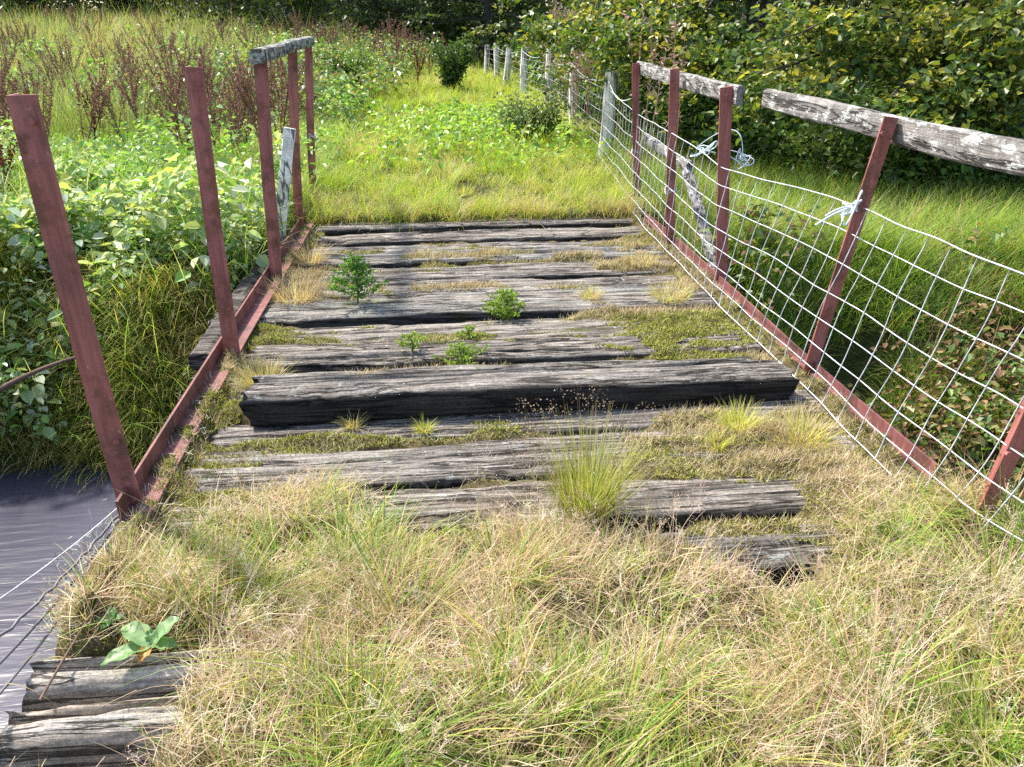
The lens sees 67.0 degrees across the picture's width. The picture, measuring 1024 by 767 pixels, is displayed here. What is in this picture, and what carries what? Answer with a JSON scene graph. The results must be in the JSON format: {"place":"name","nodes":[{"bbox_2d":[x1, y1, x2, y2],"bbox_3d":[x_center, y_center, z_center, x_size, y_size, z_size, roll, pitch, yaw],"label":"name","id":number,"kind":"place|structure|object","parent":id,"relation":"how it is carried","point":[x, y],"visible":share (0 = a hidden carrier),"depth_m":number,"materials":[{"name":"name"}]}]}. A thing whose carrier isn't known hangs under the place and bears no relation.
{"place":"outdoors","nodes":[
{"label":"outdoors","id":0,"kind":"place"},
{"bbox_2d":[0,109,368,252],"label":"meadow grass","id":1,"kind":"structure","parent":0,"point":[254,148],"depth_m":9.01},
{"bbox_2d":[0,12,1023,519],"bbox_3d":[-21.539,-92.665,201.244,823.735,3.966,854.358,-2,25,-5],"label":"ground","id":2,"kind":"structure","parent":0,"point":[856,360],"depth_m":5.67,"materials":[{"name":"plant"}]},
{"bbox_2d":[0,138,18,195],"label":"dock plant","id":3,"kind":"object","parent":2,"relation":"on","point":[3,161],"visible":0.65,"depth_m":6.34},
{"bbox_2d":[0,56,19,137],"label":"dock plant","id":4,"kind":"object","parent":2,"relation":"on","point":[3,112],"visible":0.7,"depth_m":8.67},
{"bbox_2d":[0,58,54,137],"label":"dock plant","id":5,"kind":"object","parent":2,"relation":"on","point":[26,90],"visible":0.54,"depth_m":8.48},
{"bbox_2d":[6,67,53,130],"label":"dock plant","id":6,"kind":"object","parent":2,"relation":"on","point":[43,93],"visible":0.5,"depth_m":8.75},
{"bbox_2d":[0,0,74,19],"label":"tree","id":7,"kind":"object","parent":2,"relation":"on","point":[19,3],"visible":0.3,"depth_m":47.32,"materials":[{"name":"green plant"}]},
{"bbox_2d":[17,48,63,110],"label":"dock plant","id":8,"kind":"object","parent":2,"relation":"on","point":[48,69],"visible":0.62,"depth_m":12.30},
{"bbox_2d":[49,33,95,111],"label":"dock plant","id":9,"kind":"object","parent":2,"relation":"on","point":[64,59],"visible":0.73,"depth_m":10.99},
{"bbox_2d":[73,62,118,150],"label":"dock plant","id":10,"kind":"object","parent":2,"relation":"on","point":[96,95],"visible":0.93,"depth_m":9.26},
{"bbox_2d":[84,75,128,143],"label":"dock plant","id":11,"kind":"object","parent":2,"relation":"on","point":[112,113],"visible":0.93,"depth_m":9.28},
{"bbox_2d":[111,63,151,152],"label":"dock plant","id":12,"kind":"object","parent":2,"relation":"on","point":[134,96],"visible":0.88,"depth_m":8.72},
{"bbox_2d":[112,42,158,113],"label":"dock plant","id":13,"kind":"object","parent":2,"relation":"on","point":[131,71],"visible":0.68,"depth_m":11.32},
{"bbox_2d":[0,197,293,491],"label":"hanging grass","id":14,"kind":"structure","parent":2,"relation":"on","point":[170,285],"depth_m":5.05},
{"bbox_2d":[88,0,210,20],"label":"tree","id":15,"kind":"object","parent":2,"relation":"on","point":[150,6],"visible":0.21,"depth_m":44.43,"materials":[{"name":"green plant"}]},
{"bbox_2d":[0,108,306,464],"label":"leafy undergrowth","id":16,"kind":"object","parent":2,"relation":"on","point":[132,201],"visible":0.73,"depth_m":5.20,"materials":[{"name":"green plant"}]},
{"bbox_2d":[0,356,74,391],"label":"fallen branch","id":17,"kind":"object","parent":16,"relation":"on","point":[8,384],"visible":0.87,"depth_m":4.71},
{"bbox_2d":[140,36,186,159],"bbox_3d":[-3.857,-3.157,8.762,0.422,1.431,0.449,-2,25,-5],"label":"dock plant","id":18,"kind":"object","parent":2,"relation":"on","point":[147,64],"visible":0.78,"depth_m":8.61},
{"bbox_2d":[145,69,183,148],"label":"dock plant","id":19,"kind":"object","parent":2,"relation":"on","point":[172,118],"visible":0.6,"depth_m":8.68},
{"bbox_2d":[155,72,214,154],"bbox_3d":[-3.510,-2.826,8.419,0.621,1.082,0.290,-11,27,-23],"label":"dock plant","id":20,"kind":"object","parent":2,"relation":"on","point":[178,102],"visible":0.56,"depth_m":8.34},
{"bbox_2d":[173,45,220,120],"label":"dock plant","id":21,"kind":"object","parent":2,"relation":"on","point":[206,75],"visible":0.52,"depth_m":10.65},
{"bbox_2d":[0,21,396,212],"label":"meadow herbs","id":22,"kind":"object","parent":2,"relation":"on","point":[152,140],"visible":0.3,"depth_m":9.05,"materials":[{"name":"green plant"}]},
{"bbox_2d":[0,0,433,16],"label":"wood undergrowth","id":23,"kind":"object","parent":2,"relation":"on","point":[97,4],"visible":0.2,"depth_m":45.08,"materials":[{"name":"green plant"}]},
{"bbox_2d":[217,84,253,153],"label":"dock plant","id":24,"kind":"object","parent":2,"relation":"on","point":[239,117],"visible":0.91,"depth_m":8.35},
{"bbox_2d":[221,69,250,166],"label":"dock plant","id":25,"kind":"object","parent":2,"relation":"on","point":[229,93],"visible":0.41,"depth_m":8.73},
{"bbox_2d":[0,0,483,143],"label":"tall grass","id":26,"kind":"structure","parent":2,"relation":"on","point":[61,26],"depth_m":22.00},
{"bbox_2d":[222,41,271,140],"bbox_3d":[-2.830,-2.988,8.437,0.424,1.364,0.418,0,25,1],"label":"dock plant","id":27,"kind":"object","parent":2,"relation":"on","point":[245,84],"visible":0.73,"depth_m":8.29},
{"bbox_2d":[185,0,344,26],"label":"tree","id":28,"kind":"object","parent":2,"relation":"on","point":[263,14],"visible":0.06,"depth_m":38.75,"materials":[{"name":"green plant"}]},
{"bbox_2d":[104,22,446,122],"bbox_3d":[-4.162,-7.371,17.496,5.673,1.490,13.955,-2,25,-5],"label":"nettle bed","id":29,"kind":"object","parent":2,"relation":"on","point":[383,66],"visible":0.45,"depth_m":15.39,"materials":[{"name":"green plant"}]},
{"bbox_2d":[146,0,422,37],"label":"tree","id":30,"kind":"object","parent":2,"relation":"on","point":[224,9],"visible":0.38,"depth_m":30.93,"materials":[{"name":"green plant"}]},
{"bbox_2d":[267,58,315,157],"bbox_3d":[-2.416,-2.884,8.282,0.418,1.353,0.823,4,20,-29],"label":"dock plant","id":31,"kind":"object","parent":2,"relation":"on","point":[281,107],"visible":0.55,"depth_m":8.24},
{"bbox_2d":[304,46,316,196],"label":"steel post","id":32,"kind":"object","parent":2,"relation":"on","point":[309,94],"visible":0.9,"depth_m":7.23,"materials":[{"name":"metal"}]},
{"bbox_2d":[312,36,375,91],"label":"shrub","id":33,"kind":"object","parent":2,"relation":"on","point":[358,61],"visible":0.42,"depth_m":15.99,"materials":[{"name":"green plant"}]},
{"bbox_2d":[229,0,483,59],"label":"tree","id":34,"kind":"object","parent":2,"relation":"on","point":[377,11],"visible":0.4,"depth_m":28.55,"materials":[{"name":"green plant"}]},
{"bbox_2d":[426,31,475,90],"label":"shrub","id":35,"kind":"object","parent":2,"relation":"on","point":[452,61],"visible":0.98,"depth_m":17.12,"materials":[{"name":"green plant"}]},
{"bbox_2d":[413,0,532,53],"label":"tree","id":36,"kind":"object","parent":2,"relation":"on","point":[497,13],"visible":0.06,"depth_m":37.17,"materials":[{"name":"green plant"}]},
{"bbox_2d":[347,97,611,174],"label":"path herbs","id":37,"kind":"object","parent":2,"relation":"on","point":[466,121],"visible":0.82,"depth_m":9.85,"materials":[{"name":"green plant"}]},
{"bbox_2d":[403,0,563,68],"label":"hedge tree","id":38,"kind":"object","parent":2,"relation":"on","point":[436,16],"visible":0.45,"depth_m":25.88,"materials":[{"name":"green plant"}]},
{"bbox_2d":[241,36,752,231],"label":"path grass","id":39,"kind":"structure","parent":2,"relation":"on","point":[478,83],"depth_m":8.09,"materials":[{"name":"plant"}]},
{"bbox_2d":[520,47,528,95],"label":"fence post","id":40,"kind":"object","parent":2,"relation":"on","point":[524,64],"visible":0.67,"depth_m":16.63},
{"bbox_2d":[485,71,578,142],"bbox_3d":[0.315,-3.572,10.329,1.203,1.080,0.906,-16,29,-31],"label":"shrub","id":41,"kind":"object","parent":2,"relation":"on","point":[530,113],"visible":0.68,"depth_m":10.18,"materials":[{"name":"green plant"}]},
{"bbox_2d":[461,0,613,85],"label":"hedge tree","id":42,"kind":"object","parent":2,"relation":"on","point":[533,13],"visible":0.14,"depth_m":19.42,"materials":[{"name":"green plant"}]},
{"bbox_2d":[540,0,589,115],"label":"fireweed","id":43,"kind":"object","parent":2,"relation":"on","point":[554,11],"visible":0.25,"depth_m":12.43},
{"bbox_2d":[564,0,617,132],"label":"fireweed","id":44,"kind":"object","parent":2,"relation":"on","point":[579,66],"visible":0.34,"depth_m":10.89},
{"bbox_2d":[596,72,618,161],"bbox_3d":[1.102,-3.003,9.062,0.228,1.213,0.165,-2,25,-5],"label":"fence post","id":45,"kind":"object","parent":2,"relation":"on","point":[612,77],"visible":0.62,"depth_m":8.93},
{"bbox_2d":[487,51,1023,560],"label":"wire netting","id":46,"kind":"object","parent":45,"relation":"attached to","point":[821,289],"visible":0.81,"depth_m":3.67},
{"bbox_2d":[631,62,640,199],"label":"steel post","id":47,"kind":"object","parent":2,"relation":"on","point":[635,92],"visible":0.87,"depth_m":7.09,"materials":[{"name":"metal"}]},
{"bbox_2d":[621,0,688,176],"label":"fireweed","id":48,"kind":"object","parent":2,"relation":"on","point":[673,54],"visible":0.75,"depth_m":7.76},
{"bbox_2d":[501,0,826,153],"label":"hedge tree","id":49,"kind":"object","parent":2,"relation":"on","point":[707,31],"visible":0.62,"depth_m":8.93,"materials":[{"name":"green plant"}]},
{"bbox_2d":[504,32,1023,196],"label":"bramble undergrowth","id":50,"kind":"object","parent":2,"relation":"on","point":[856,142],"visible":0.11,"depth_m":8.55,"materials":[{"name":"green plant"}]},
{"bbox_2d":[708,0,837,42],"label":"hedge tree","id":51,"kind":"object","parent":2,"relation":"on","point":[763,4],"depth_m":17.73,"materials":[{"name":"green plant"}]},
{"bbox_2d":[658,0,963,125],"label":"hedge tree","id":52,"kind":"object","parent":2,"relation":"on","point":[855,3],"visible":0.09,"depth_m":12.32,"materials":[{"name":"green plant"}]},
{"bbox_2d":[646,0,1023,186],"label":"hedge tree","id":53,"kind":"object","parent":2,"relation":"on","point":[963,58],"visible":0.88,"depth_m":7.57,"materials":[{"name":"green plant"}]},
{"bbox_2d":[700,195,1023,557],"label":"bank herbs","id":54,"kind":"object","parent":2,"relation":"on","point":[983,421],"visible":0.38,"depth_m":5.25,"materials":[{"name":"green plant"}]},
{"bbox_2d":[843,271,1023,539],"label":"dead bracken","id":55,"kind":"object","parent":2,"relation":"on","point":[940,368],"visible":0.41,"depth_m":5.34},
{"bbox_2d":[977,399,1023,519],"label":"steel post","id":56,"kind":"object","parent":2,"relation":"in","point":[1006,461],"visible":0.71,"depth_m":2.61,"materials":[{"name":"metal"}]},
{"bbox_3d":[1.051,0.019,4.424,0.140,0.255,6.150,-2,25,-5],"label":"steel beam","id":57,"kind":"object","parent":2,"relation":"on","visible":0},
{"bbox_2d":[198,318,641,370],"bbox_3d":[-0.198,-0.254,4.548,3.189,0.156,0.351,-2,25,-5],"label":"sleeper","id":58,"kind":"object","parent":57,"relation":"on","point":[520,329],"visible":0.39,"depth_m":4.51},
{"bbox_2d":[188,227,291,370],"bbox_3d":[-1.789,-0.706,5.348,0.125,0.121,2.800,-2,25,-5],"label":"stringer","id":59,"kind":"object","parent":58,"relation":"on","point":[203,348],"visible":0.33,"depth_m":4.43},
{"bbox_2d":[276,127,295,244],"bbox_3d":[-1.750,-1.492,5.929,0.281,0.907,0.034,-2,25,-5],"label":"board","id":60,"kind":"object","parent":59,"relation":"on","point":[288,142],"visible":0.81,"depth_m":5.88,"materials":[{"name":"white paint"}]},
{"bbox_2d":[209,286,718,327],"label":"sleeper","id":61,"kind":"object","parent":57,"relation":"on","point":[455,308],"visible":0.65,"depth_m":4.77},
{"bbox_2d":[252,265,333,307],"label":"grass tuft","id":62,"kind":"object","parent":61,"relation":"on","point":[296,289],"visible":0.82,"depth_m":4.91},
{"bbox_2d":[326,251,389,303],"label":"seedling","id":63,"kind":"object","parent":61,"relation":"on","point":[355,272],"visible":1,"depth_m":4.73,"materials":[{"name":"green plant"}]},
{"bbox_2d":[480,286,525,320],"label":"seedling","id":64,"kind":"object","parent":61,"relation":"on","point":[506,301],"visible":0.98,"depth_m":4.64,"materials":[{"name":"green plant"}]},
{"bbox_2d":[57,212,1023,766],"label":"moss","id":65,"kind":"object","parent":61,"relation":"on","point":[843,456],"visible":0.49,"depth_m":2.78,"materials":[{"name":"plant"}]},
{"bbox_2d":[641,274,696,306],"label":"grass tuft","id":66,"kind":"object","parent":61,"relation":"on","point":[669,288],"visible":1,"depth_m":4.94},
{"bbox_2d":[644,212,938,478],"bbox_3d":[1.387,-0.577,4.905,0.045,0.074,4.350,-2,25,-5],"label":"angle iron","id":67,"kind":"object","parent":61,"relation":"attached to","point":[900,441],"visible":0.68,"depth_m":3.72,"materials":[{"name":"red paint"}]},
{"bbox_2d":[679,157,715,270],"bbox_3d":[1.441,-1.311,5.939,0.096,0.677,1.059,-2,25,-4],"label":"lichened plank","id":68,"kind":"object","parent":67,"relation":"on","point":[696,206],"visible":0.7,"depth_m":5.92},
{"bbox_2d":[642,133,692,168],"bbox_3d":[1.354,-2.055,6.826,0.054,0.114,1.487,-2,25,-5],"label":"lichened plank","id":69,"kind":"object","parent":68,"relation":"on","point":[661,151],"visible":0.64,"depth_m":6.92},
{"bbox_2d":[716,86,732,282],"bbox_3d":[1.345,-1.197,4.942,0.203,1.319,0.085,-2,25,-5],"label":"steel post","id":70,"kind":"object","parent":67,"relation":"attached to","point":[725,125],"visible":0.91,"depth_m":4.85,"materials":[{"name":"metal"}]},
{"bbox_2d":[637,61,744,105],"bbox_3d":[1.258,-2.292,5.816,0.054,0.141,2.701,-2,25,-4],"label":"handrail","id":71,"kind":"object","parent":70,"relation":"attached to","point":[702,85],"visible":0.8,"depth_m":5.36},
{"bbox_2d":[802,116,898,371],"bbox_3d":[1.559,-0.585,3.655,0.245,1.295,0.085,-2,25,-5],"label":"steel post","id":72,"kind":"object","parent":67,"relation":"attached to","point":[878,155],"visible":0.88,"depth_m":3.58,"materials":[{"name":"metal"}]},
{"bbox_2d":[815,190,862,225],"bbox_3d":[1.494,-0.784,3.478,0.212,0.161,0.098,-7,26,-14],"label":"twine knot","id":73,"kind":"object","parent":72,"relation":"attached to","point":[852,208],"visible":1,"depth_m":3.47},
{"bbox_2d":[762,89,1023,175],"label":"handrail","id":74,"kind":"object","parent":72,"relation":"attached to","point":[1004,154],"visible":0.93,"depth_m":3.26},
{"bbox_2d":[313,216,632,235],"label":"sleeper","id":75,"kind":"object","parent":57,"relation":"on","point":[336,229],"visible":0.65,"depth_m":6.72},
{"bbox_2d":[312,226,642,246],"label":"sleeper","id":76,"kind":"object","parent":57,"relation":"on","point":[503,235],"visible":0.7,"depth_m":6.48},
{"bbox_2d":[279,275,677,299],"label":"sleeper","id":77,"kind":"object","parent":57,"relation":"on","point":[401,289],"visible":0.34,"depth_m":5.26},
{"bbox_2d":[253,57,281,277],"bbox_3d":[-1.558,-1.302,4.975,0.164,1.482,0.080,-2,25,-5],"label":"steel post","id":78,"kind":"object","parent":77,"relation":"on","point":[266,149],"visible":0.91,"depth_m":4.91,"materials":[{"name":"metal"}]},
{"bbox_2d":[115,202,314,521],"bbox_3d":[-1.564,-0.599,4.897,0.111,0.093,4.950,-2,25,-5],"label":"angle iron","id":79,"kind":"object","parent":78,"relation":"attached to","point":[249,313],"visible":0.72,"depth_m":3.52,"materials":[{"name":"red paint"}]},
{"bbox_2d":[5,93,141,503],"bbox_3d":[-1.377,-0.159,2.521,0.107,1.477,0.085,-2,25,-5],"label":"steel post","id":80,"kind":"object","parent":79,"relation":"attached to","point":[34,148],"visible":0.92,"depth_m":2.41,"materials":[{"name":"metal"}]},
{"bbox_2d":[0,519,119,664],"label":"loose wire","id":81,"kind":"object","parent":80,"relation":"attached to","point":[4,658],"visible":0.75,"depth_m":2.21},
{"bbox_2d":[0,503,128,636],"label":"loose wire","id":82,"kind":"object","parent":80,"relation":"attached to","point":[31,608],"visible":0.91,"depth_m":2.31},
{"bbox_2d":[24,372,222,642],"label":"dry grass","id":83,"kind":"structure","parent":79,"relation":"on","point":[82,565],"depth_m":2.50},
{"bbox_2d":[184,66,240,358],"bbox_3d":[-1.430,-0.739,3.757,0.116,1.486,0.085,-2,25,-5],"label":"steel post","id":84,"kind":"object","parent":79,"relation":"attached to","point":[197,99],"visible":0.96,"depth_m":3.67,"materials":[{"name":"metal"}]},
{"bbox_2d":[288,48,303,226],"bbox_3d":[-1.738,-1.901,6.245,0.183,1.494,0.085,-2,25,-5],"label":"steel post","id":85,"kind":"object","parent":79,"relation":"attached to","point":[294,116],"visible":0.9,"depth_m":6.16,"materials":[{"name":"metal"}]},
{"bbox_2d":[249,36,313,63],"bbox_3d":[-1.692,-2.550,5.862,0.087,0.117,2.839,-3,25,-6],"label":"handrail","id":86,"kind":"object","parent":78,"relation":"attached to","point":[270,52],"visible":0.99,"depth_m":5.16,"materials":[{"name":"grey wood"}]},
{"bbox_2d":[298,245,665,269],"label":"sleeper","id":87,"kind":"object","parent":57,"relation":"on","point":[390,260],"visible":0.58,"depth_m":5.86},
{"bbox_2d":[282,231,337,266],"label":"grass tuft","id":88,"kind":"object","parent":87,"relation":"on","point":[318,259],"visible":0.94,"depth_m":5.69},
{"bbox_2d":[664,68,679,246],"bbox_3d":[1.211,-1.665,5.888,0.152,1.366,0.102,-2,25,-5],"label":"steel post","id":89,"kind":"object","parent":87,"relation":"on","point":[673,101],"visible":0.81,"depth_m":5.80,"materials":[{"name":"metal"}]},
{"bbox_2d":[310,260,669,283],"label":"sleeper","id":90,"kind":"object","parent":57,"relation":"on","point":[555,270],"visible":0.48,"depth_m":5.54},
{"bbox_2d":[228,356,767,399],"bbox_3d":[0.038,0.010,3.956,2.846,0.160,0.291,-2,25,-5],"label":"sleeper","id":91,"kind":"object","parent":57,"relation":"on","point":[613,362],"visible":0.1,"depth_m":4.04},
{"bbox_2d":[219,346,297,392],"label":"grass tuft","id":92,"kind":"object","parent":91,"relation":"on","point":[265,372],"visible":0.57,"depth_m":3.81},
{"bbox_2d":[433,338,488,364],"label":"seedling","id":93,"kind":"object","parent":91,"relation":"on","point":[467,352],"visible":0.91,"depth_m":4.01,"materials":[{"name":"green plant"}]},
{"bbox_2d":[246,330,762,373],"bbox_3d":[0.006,-0.145,4.234,2.883,0.156,0.310,-2,25,-5],"label":"sleeper","id":94,"kind":"object","parent":57,"relation":"on","point":[373,356],"visible":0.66,"depth_m":4.14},
{"bbox_2d":[186,423,860,493],"bbox_3d":[0.119,0.343,3.233,2.860,0.156,0.336,-2,25,-5],"label":"sleeper","id":95,"kind":"object","parent":57,"relation":"on","point":[447,464],"visible":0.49,"depth_m":3.12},
{"bbox_2d":[690,395,778,444],"bbox_3d":[0.965,0.140,3.299,0.375,0.154,0.340,-2,25,-5],"label":"grass tuft","id":96,"kind":"object","parent":95,"relation":"on","point":[741,415],"visible":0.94,"depth_m":3.34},
{"bbox_2d":[750,398,854,455],"bbox_3d":[1.202,0.177,3.235,0.442,0.175,0.440,-14,28,-27],"label":"grass tuft","id":97,"kind":"object","parent":95,"relation":"on","point":[806,428],"visible":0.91,"depth_m":3.27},
{"bbox_2d":[166,468,901,541],"bbox_3d":[0.094,0.489,2.918,2.792,0.150,0.296,-2,25,-5],"label":"sleeper","id":98,"kind":"object","parent":57,"relation":"on","point":[730,497],"visible":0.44,"depth_m":2.87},
{"bbox_2d":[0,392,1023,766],"bbox_3d":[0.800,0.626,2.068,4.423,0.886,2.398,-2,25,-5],"label":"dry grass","id":99,"kind":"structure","parent":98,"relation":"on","point":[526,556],"depth_m":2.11,"materials":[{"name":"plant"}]},
{"bbox_2d":[463,383,695,533],"bbox_3d":[0.232,0.262,2.684,0.806,0.457,0.838,-2,25,-5],"label":"rush clump","id":100,"kind":"object","parent":98,"relation":"on","point":[598,481],"visible":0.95,"depth_m":2.74,"materials":[{"name":"green plant"}]},
{"bbox_3d":[-1.138,0.113,4.223,0.140,0.255,6.150,-2,25,-5],"label":"steel beam","id":101,"kind":"object","parent":2,"relation":"on","visible":0},
{"bbox_2d":[0,695,182,766],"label":"sleeper","id":102,"kind":"object","parent":101,"relation":"on","point":[58,737],"visible":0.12,"depth_m":1.97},
{"bbox_2d":[307,240,621,253],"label":"sleeper","id":103,"kind":"object","parent":101,"relation":"on","point":[492,244],"visible":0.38,"depth_m":6.26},
{"bbox_2d":[55,212,1023,766],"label":"leaf litter","id":104,"kind":"object","parent":103,"relation":"on","point":[245,420],"visible":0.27,"depth_m":2.88,"materials":[{"name":"dry grass"}]},
{"bbox_2d":[125,450,1023,766],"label":"grass seed heads","id":105,"kind":"object","parent":104,"relation":"on","point":[401,728],"depth_m":2.03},
{"bbox_2d":[22,607,942,711],"bbox_3d":[0.151,0.779,2.270,3.004,0.155,0.134,-2,25,-5],"label":"sleeper","id":106,"kind":"object","parent":101,"relation":"on","point":[84,680],"visible":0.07,"depth_m":2.11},
{"bbox_2d":[39,540,139,700],"bbox_3d":[-1.200,0.658,2.225,0.008,0.108,0.547,2,25,4],"label":"wire","id":107,"kind":"object","parent":106,"relation":"on","point":[60,665],"visible":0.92,"depth_m":2.13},
{"bbox_2d":[100,616,179,665],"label":"broad leaved plant","id":108,"kind":"object","parent":106,"relation":"on","point":[140,638],"visible":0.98,"depth_m":2.14,"materials":[{"name":"green plant"}]},
{"bbox_2d":[211,389,825,447],"bbox_3d":[0.086,0.202,3.530,2.815,0.159,0.287,-2,25,-5],"label":"sleeper","id":109,"kind":"object","parent":101,"relation":"on","point":[449,426],"visible":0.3,"depth_m":3.44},
{"bbox_2d":[238,358,799,426],"bbox_3d":[0.061,0.013,3.601,2.534,0.159,0.286,-2,25,-5],"label":"sleeper","id":110,"kind":"object","parent":109,"relation":"on","point":[304,398],"visible":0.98,"depth_m":3.51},
{"bbox_2d":[652,523,842,588],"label":"sleeper","id":111,"kind":"object","parent":101,"relation":"on","point":[773,548],"visible":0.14,"depth_m":2.63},
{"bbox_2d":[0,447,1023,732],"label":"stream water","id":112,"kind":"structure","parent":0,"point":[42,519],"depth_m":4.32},
{"bbox_2d":[568,120,1023,446],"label":"bank grass","id":113,"kind":"structure","parent":0,"point":[941,216],"depth_m":5.92,"materials":[{"name":"plant"}]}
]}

